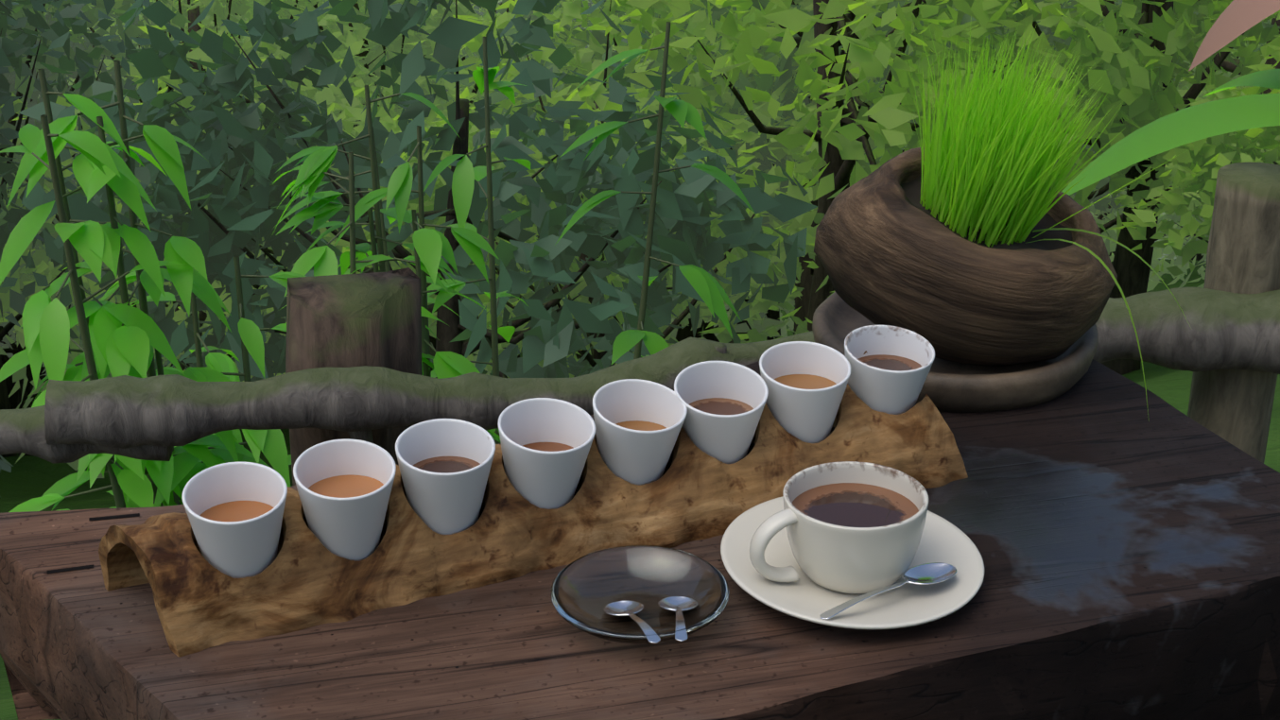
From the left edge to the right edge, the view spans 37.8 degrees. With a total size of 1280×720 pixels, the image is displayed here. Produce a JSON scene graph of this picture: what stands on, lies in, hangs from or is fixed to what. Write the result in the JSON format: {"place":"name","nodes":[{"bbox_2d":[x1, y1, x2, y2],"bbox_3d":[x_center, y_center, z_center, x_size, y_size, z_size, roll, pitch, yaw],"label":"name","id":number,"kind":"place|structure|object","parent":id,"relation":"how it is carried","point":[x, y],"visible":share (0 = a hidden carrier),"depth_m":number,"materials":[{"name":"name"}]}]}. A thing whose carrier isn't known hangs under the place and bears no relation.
{"place":"outdoors","nodes":[
{"label":"outdoors","id":0,"kind":"place"},
{"bbox_2d":[0,405,173,464],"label":"log rail","id":1,"kind":"object","parent":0,"point":[22,430],"visible":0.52,"depth_m":1.67,"materials":[{"name":"grey wood"}]},
{"bbox_2d":[0,359,1279,719],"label":"table slab","id":2,"kind":"object","parent":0,"point":[1114,533],"depth_m":1.19,"materials":[{"name":"brown wood"}]},
{"bbox_2d":[46,513,139,573],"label":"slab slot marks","id":3,"kind":"object","parent":2,"relation":"on","point":[90,566],"visible":0.67,"depth_m":1.24,"materials":[{"name":"black"}]},
{"bbox_2d":[98,350,968,657],"bbox_3d":[-0.057,0.080,1.272,0.596,0.078,0.134,-11,26,-24],"label":"cup holder","id":4,"kind":"object","parent":2,"relation":"on","point":[306,578],"visible":0.5,"depth_m":1.22,"materials":[{"name":"brown wood"}]},
{"bbox_2d":[181,462,287,578],"bbox_3d":[-0.251,0.114,1.171,0.064,0.079,0.064,-26,43,-36],"label":"cup","id":5,"kind":"object","parent":4,"relation":"in","point":[234,511],"visible":0.81,"depth_m":1.16,"materials":[{"name":"white ceramic"}]},
{"bbox_2d":[293,438,396,560],"bbox_3d":[-0.189,0.101,1.196,0.064,0.079,0.064,29,41,32],"label":"cup","id":6,"kind":"object","parent":4,"relation":"in","point":[344,486],"visible":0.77,"depth_m":1.19,"materials":[{"name":"white ceramic"}]},
{"bbox_2d":[395,418,495,535],"bbox_3d":[-0.128,0.089,1.225,0.064,0.080,0.064,2,31,-3],"label":"cup","id":7,"kind":"object","parent":4,"relation":"in","point":[444,465],"visible":0.79,"depth_m":1.21,"materials":[{"name":"white ceramic"}]},
{"bbox_2d":[498,397,595,509],"bbox_3d":[-0.065,0.076,1.252,0.065,0.080,0.065,29,38,31],"label":"cup","id":8,"kind":"object","parent":4,"relation":"in","point":[545,444],"visible":0.73,"depth_m":1.24,"materials":[{"name":"white ceramic"}]},
{"bbox_2d":[592,379,687,485],"bbox_3d":[-0.005,0.064,1.281,0.064,0.080,0.064,1,33,-11],"label":"cup","id":9,"kind":"object","parent":4,"relation":"in","point":[638,423],"visible":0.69,"depth_m":1.27,"materials":[{"name":"white ceramic"}]},
{"bbox_2d":[674,361,768,464],"bbox_3d":[0.054,0.052,1.307,0.065,0.081,0.065,-26,45,-35],"label":"cup","id":10,"kind":"object","parent":4,"relation":"in","point":[724,402],"visible":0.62,"depth_m":1.30,"materials":[{"name":"white ceramic"}]},
{"bbox_2d":[759,341,850,443],"bbox_3d":[0.115,0.037,1.334,0.065,0.080,0.065,-12,35,-21],"label":"cup","id":11,"kind":"object","parent":4,"relation":"in","point":[806,382],"visible":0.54,"depth_m":1.32,"materials":[{"name":"white ceramic"}]},
{"bbox_2d":[844,325,934,415],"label":"cup","id":12,"kind":"object","parent":4,"relation":"in","point":[890,370],"visible":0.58,"depth_m":1.35,"materials":[{"name":"white ceramic"}]},
{"bbox_2d":[550,545,729,644],"bbox_3d":[0.000,0.153,1.178,0.112,0.021,0.112,-1,24,-2],"label":"glass dish","id":13,"kind":"object","parent":2,"relation":"on","point":[586,590],"visible":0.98,"depth_m":1.19,"materials":[{"name":"clear glass"}]},
{"bbox_2d":[603,600,660,643],"bbox_3d":[-0.003,0.162,1.152,0.026,0.006,0.074,-8,12,-18],"label":"spoon","id":14,"kind":"object","parent":13,"relation":"in","point":[626,609],"visible":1,"depth_m":1.17,"materials":[{"name":"silver metal"}]},
{"bbox_2d":[657,596,698,641],"bbox_3d":[0.024,0.160,1.155,0.025,0.006,0.074,0,10,-1],"label":"spoon","id":15,"kind":"object","parent":13,"relation":"in","point":[679,606],"visible":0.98,"depth_m":1.18,"materials":[{"name":"silver metal"}]},
{"bbox_2d":[720,496,984,629],"bbox_3d":[0.138,0.135,1.222,0.172,0.019,0.172,1,25,-2],"label":"saucer","id":16,"kind":"object","parent":2,"relation":"on","point":[804,596],"visible":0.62,"depth_m":1.20,"materials":[{"name":"beige ceramic"}]},
{"bbox_2d":[749,461,928,593],"bbox_3d":[0.131,0.112,1.212,0.110,0.058,0.093,5,24,10],"label":"coffee cup","id":17,"kind":"object","parent":16,"relation":"on","point":[854,527],"visible":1,"depth_m":1.19,"materials":[{"name":"beige ceramic"}]},
{"bbox_2d":[820,562,957,620],"bbox_3d":[0.157,0.146,1.177,0.112,0.007,0.028,-13,21,-34],"label":"spoon","id":18,"kind":"object","parent":16,"relation":"on","point":[931,574],"visible":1,"depth_m":1.19,"materials":[{"name":"silver metal"}]},
{"bbox_2d":[812,292,1098,413],"bbox_3d":[0.260,-0.018,1.546,0.234,0.034,0.233,-1,24,-2],"label":"pot base","id":19,"kind":"object","parent":2,"relation":"on","point":[952,387],"visible":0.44,"depth_m":1.46,"materials":[{"name":"brown wood"}]},
{"bbox_2d":[813,147,1117,366],"bbox_3d":[0.258,-0.079,1.501,0.240,0.137,0.182,13,36,1],"label":"plant pot","id":20,"kind":"object","parent":19,"relation":"on","point":[890,250],"visible":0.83,"depth_m":1.44,"materials":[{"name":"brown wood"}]},
{"bbox_2d":[904,15,1186,415],"bbox_3d":[0.303,-0.111,1.426,0.218,0.285,0.160,18,30,35],"label":"grass plant","id":21,"kind":"object","parent":20,"relation":"in","point":[988,171],"visible":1,"depth_m":1.42,"materials":[{"name":"green plant"}]},
{"bbox_2d":[0,259,1279,719],"bbox_3d":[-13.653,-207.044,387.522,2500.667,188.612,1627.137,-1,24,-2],"label":"terrain","id":22,"kind":"structure","parent":0,"point":[26,478],"depth_m":23.17,"materials":[{"name":"green plant"}]},
{"bbox_2d":[0,147,28,261],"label":"forest tree","id":23,"kind":"object","parent":22,"relation":"on","point":[7,229],"visible":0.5,"depth_m":13.92,"materials":[{"name":"green plant"}]},
{"bbox_2d":[6,78,108,382],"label":"foliage","id":24,"kind":"object","parent":22,"relation":"on","point":[42,377],"depth_m":39.73,"materials":[{"name":"green plant"}]},
{"bbox_2d":[0,124,134,455],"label":"foliage","id":25,"kind":"object","parent":22,"relation":"on","point":[13,349],"visible":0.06,"depth_m":27.72,"materials":[{"name":"green plant"}]},
{"bbox_2d":[0,33,143,186],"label":"foliage","id":26,"kind":"object","parent":22,"relation":"on","point":[31,120],"visible":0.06,"depth_m":32.08,"materials":[{"name":"green plant"}]},
{"bbox_2d":[0,0,170,498],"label":"foliage","id":27,"kind":"object","parent":22,"relation":"on","point":[57,35],"visible":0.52,"depth_m":13.92,"materials":[{"name":"green plant"}]},
{"bbox_2d":[0,4,170,409],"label":"foliage","id":28,"kind":"object","parent":22,"relation":"on","point":[13,397],"visible":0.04,"depth_m":31.54,"materials":[{"name":"green plant"}]},
{"bbox_2d":[0,0,190,458],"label":"foliage","id":29,"kind":"object","parent":22,"relation":"on","point":[179,19],"visible":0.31,"depth_m":25.65,"materials":[{"name":"green plant"}]},
{"bbox_2d":[67,14,142,117],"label":"foliage","id":30,"kind":"object","parent":22,"relation":"on","point":[137,47],"depth_m":51.43,"materials":[{"name":"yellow plant"}]},
{"bbox_2d":[6,140,286,378],"bbox_3d":[-7.761,-0.870,30.273,6.160,6.532,5.955,-17,28,-29],"label":"foliage","id":31,"kind":"object","parent":22,"relation":"on","point":[174,304],"depth_m":29.16,"materials":[{"name":"green plant"}]},
{"bbox_2d":[67,4,247,370],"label":"foliage","id":32,"kind":"object","parent":22,"relation":"on","point":[109,63],"depth_m":41.95,"materials":[{"name":"green plant"}]},
{"bbox_2d":[45,3,278,125],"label":"foliage","id":33,"kind":"object","parent":22,"relation":"on","point":[181,43],"depth_m":45.55,"materials":[{"name":"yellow plant"}]},
{"bbox_2d":[0,60,453,512],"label":"leafy plant","id":34,"kind":"object","parent":22,"relation":"on","point":[124,337],"visible":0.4,"depth_m":2.75,"materials":[{"name":"green plant"}]},
{"bbox_2d":[0,0,474,478],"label":"foliage","id":35,"kind":"object","parent":22,"relation":"on","point":[352,113],"visible":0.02,"depth_m":22.68,"materials":[{"name":"green plant"}]},
{"bbox_2d":[33,0,460,369],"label":"foliage","id":36,"kind":"object","parent":22,"relation":"on","point":[355,46],"visible":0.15,"depth_m":30.23,"materials":[{"name":"green plant"}]},
{"bbox_2d":[188,0,391,249],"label":"foliage","id":37,"kind":"object","parent":22,"relation":"on","point":[219,23],"depth_m":33.49,"materials":[{"name":"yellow plant"}]},
{"bbox_2d":[108,0,484,361],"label":"foliage","id":38,"kind":"object","parent":22,"relation":"on","point":[218,11],"visible":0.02,"depth_m":31.94,"materials":[{"name":"green plant"}]},
{"bbox_2d":[168,0,508,145],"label":"foliage","id":39,"kind":"object","parent":22,"relation":"on","point":[323,20],"visible":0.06,"depth_m":31.20,"materials":[{"name":"green plant"}]},
{"bbox_2d":[285,267,422,486],"bbox_3d":[-0.281,0.272,1.911,0.149,0.769,0.113,-15,28,-31],"label":"rail post","id":40,"kind":"object","parent":22,"relation":"on","point":[360,320],"visible":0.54,"depth_m":1.75,"materials":[{"name":"brown wood"}]},
{"bbox_2d":[44,330,814,449],"bbox_3d":[-0.043,0.023,1.754,0.989,0.092,0.069,-5,24,-11],"label":"log rail","id":41,"kind":"object","parent":40,"relation":"attached to","point":[354,403],"visible":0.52,"depth_m":1.68,"materials":[{"name":"grey wood"}]},
{"bbox_2d":[198,242,534,371],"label":"foliage","id":42,"kind":"object","parent":22,"relation":"on","point":[432,339],"depth_m":28.53,"materials":[{"name":"green plant"}]},
{"bbox_2d":[217,0,531,115],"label":"foliage","id":43,"kind":"object","parent":22,"relation":"on","point":[485,10],"visible":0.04,"depth_m":38.18,"materials":[{"name":"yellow plant"}]},
{"bbox_2d":[281,98,536,375],"bbox_3d":[-3.284,-1.078,31.370,7.454,6.775,6.015,-22,32,-40],"label":"foliage","id":44,"kind":"object","parent":22,"relation":"on","point":[476,352],"depth_m":30.51,"materials":[{"name":"green plant"}]},
{"bbox_2d":[16,0,817,440],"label":"foliage","id":45,"kind":"object","parent":22,"relation":"on","point":[241,153],"visible":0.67,"depth_m":12.13,"materials":[{"name":"green plant"}]},
{"bbox_2d":[363,0,615,316],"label":"foliage","id":46,"kind":"object","parent":22,"relation":"on","point":[503,39],"depth_m":52.79,"materials":[{"name":"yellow plant"}]},
{"bbox_2d":[422,0,583,376],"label":"foliage","id":47,"kind":"object","parent":22,"relation":"on","point":[503,10],"depth_m":38.65,"materials":[{"name":"green plant"}]},
{"bbox_2d":[274,21,756,444],"bbox_3d":[-0.282,0.389,3.804,0.933,2.187,0.725,-13,27,-26],"label":"leafy plant","id":48,"kind":"object","parent":22,"relation":"on","point":[429,248],"visible":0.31,"depth_m":3.42,"materials":[{"name":"green plant"}]},
{"bbox_2d":[447,0,648,60],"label":"foliage","id":49,"kind":"object","parent":22,"relation":"on","point":[475,7],"depth_m":45.34,"materials":[{"name":"green plant"}]},
{"bbox_2d":[335,0,851,378],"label":"bush","id":50,"kind":"object","parent":22,"relation":"on","point":[570,10],"visible":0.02,"depth_m":19.02,"materials":[{"name":"green plant"}]},
{"bbox_2d":[317,93,877,378],"bbox_3d":[-0.036,-0.333,16.424,4.441,4.253,5.518,-21,32,-39],"label":"bush","id":51,"kind":"object","parent":22,"relation":"on","point":[762,305],"visible":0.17,"depth_m":16.33,"materials":[{"name":"green plant"}]},
{"bbox_2d":[514,0,794,342],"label":"bush","id":52,"kind":"object","parent":22,"relation":"on","point":[586,60],"visible":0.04,"depth_m":24.47,"materials":[{"name":"green plant"}]},
{"bbox_2d":[588,44,780,340],"bbox_3d":[1.946,-5.175,30.088,7.909,13.204,6.161,-8,25,-15],"label":"bush","id":53,"kind":"object","parent":22,"relation":"on","point":[772,315],"depth_m":30.40,"materials":[{"name":"green plant"}]},
{"bbox_2d":[703,321,719,342],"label":"forest tree","id":54,"kind":"object","parent":22,"relation":"on","point":[710,337],"depth_m":43.24,"materials":[{"name":"green plant"}]},
{"bbox_2d":[520,14,906,345],"bbox_3d":[2.487,-2.735,29.107,8.123,9.604,8.027,3,24,6],"label":"bush","id":55,"kind":"object","parent":22,"relation":"on","point":[743,327],"depth_m":26.96,"materials":[{"name":"green plant"}]},
{"bbox_2d":[445,0,1046,318],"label":"bush","id":56,"kind":"object","parent":22,"relation":"on","point":[740,83],"visible":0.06,"depth_m":23.67,"materials":[{"name":"green plant"}]},
{"bbox_2d":[707,157,794,337],"bbox_3d":[2.277,-2.089,36.970,6.240,6.399,5.027,-8,25,-17],"label":"forest tree","id":57,"kind":"object","parent":22,"relation":"on","point":[789,323],"depth_m":36.65,"materials":[{"name":"green plant"}]},
{"bbox_2d":[641,0,1018,335],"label":"bush","id":58,"kind":"object","parent":22,"relation":"on","point":[764,82],"visible":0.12,"depth_m":22.12,"materials":[{"name":"green plant"}]},
{"bbox_2d":[605,0,1211,331],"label":"bush","id":59,"kind":"object","parent":22,"relation":"on","point":[847,129],"visible":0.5,"depth_m":13.45,"materials":[{"name":"green plant"}]},
{"bbox_2d":[621,0,1279,241],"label":"bush","id":60,"kind":"object","parent":22,"relation":"on","point":[698,22],"visible":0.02,"depth_m":22.94,"materials":[{"name":"green plant"}]},
{"bbox_2d":[900,62,1204,255],"bbox_3d":[5.785,-3.795,31.682,6.401,8.405,6.516,-6,25,-14],"label":"bush","id":61,"kind":"object","parent":22,"relation":"on","point":[1112,233],"depth_m":30.79,"materials":[{"name":"green plant"}]},
{"bbox_2d":[889,0,1279,375],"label":"bush","id":62,"kind":"object","parent":22,"relation":"on","point":[1180,42],"visible":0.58,"depth_m":13.25,"materials":[{"name":"green plant"}]},
{"bbox_2d":[994,0,1198,213],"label":"bush","id":63,"kind":"object","parent":22,"relation":"on","point":[1101,205],"visible":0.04,"depth_m":25.19,"materials":[{"name":"green plant"}]},
{"bbox_2d":[1091,190,1206,292],"bbox_3d":[9.538,-3.295,39.689,8.845,7.346,7.126,17,29,34],"label":"forest tree","id":64,"kind":"object","parent":22,"relation":"on","point":[1155,279],"depth_m":36.16,"materials":[{"name":"green plant"}]},
{"bbox_2d":[1061,69,1279,195],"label":"broad leaf plant","id":65,"kind":"object","parent":22,"relation":"on","point":[1184,126],"visible":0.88,"depth_m":2.90,"materials":[{"name":"green plant"}]},
{"bbox_2d":[1064,0,1279,152],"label":"bush","id":66,"kind":"object","parent":22,"relation":"on","point":[1227,65],"visible":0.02,"depth_m":24.73,"materials":[{"name":"green plant"}]},
{"bbox_2d":[1153,212,1206,260],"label":"bush","id":67,"kind":"object","parent":22,"relation":"on","point":[1175,257],"depth_m":81.96,"materials":[{"name":"green plant"}]},
{"bbox_2d":[1087,0,1279,276],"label":"bush","id":68,"kind":"object","parent":22,"relation":"on","point":[1202,161],"visible":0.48,"depth_m":12.80,"materials":[{"name":"green plant"}]},
{"bbox_2d":[1183,235,1203,260],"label":"forest tree","id":69,"kind":"object","parent":22,"relation":"on","point":[1199,256],"depth_m":65.95,"materials":[{"name":"green plant"}]},
{"bbox_2d":[1159,46,1259,288],"bbox_3d":[12.097,-3.724,33.295,7.715,9.782,9.589,-11,26,-24],"label":"forest tree","id":70,"kind":"object","parent":22,"relation":"on","point":[1200,270],"visible":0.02,"depth_m":34.11,"materials":[{"name":"green plant"}]},
{"bbox_2d":[1157,41,1266,256],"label":"bush","id":71,"kind":"object","parent":22,"relation":"on","point":[1174,216],"visible":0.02,"depth_m":31.31,"materials":[{"name":"green plant"}]},
{"bbox_2d":[1188,0,1279,71],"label":"leaf","id":72,"kind":"object","parent":22,"relation":"on","point":[1236,19],"visible":1,"depth_m":2.96,"materials":[{"name":"pink"}]},
{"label":"deck floor","id":73,"kind":"structure","parent":0,"visible":0},
{"bbox_2d":[1187,162,1279,463],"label":"fence post","id":74,"kind":"object","parent":73,"relation":"on","point":[1234,407],"visible":0.31,"depth_m":1.83,"materials":[{"name":"wood"}]},
{"bbox_2d":[834,287,1279,374],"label":"log rail","id":75,"kind":"object","parent":74,"relation":"attached to","point":[1218,330],"visible":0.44,"depth_m":1.81,"materials":[{"name":"grey wood"}]}
]}

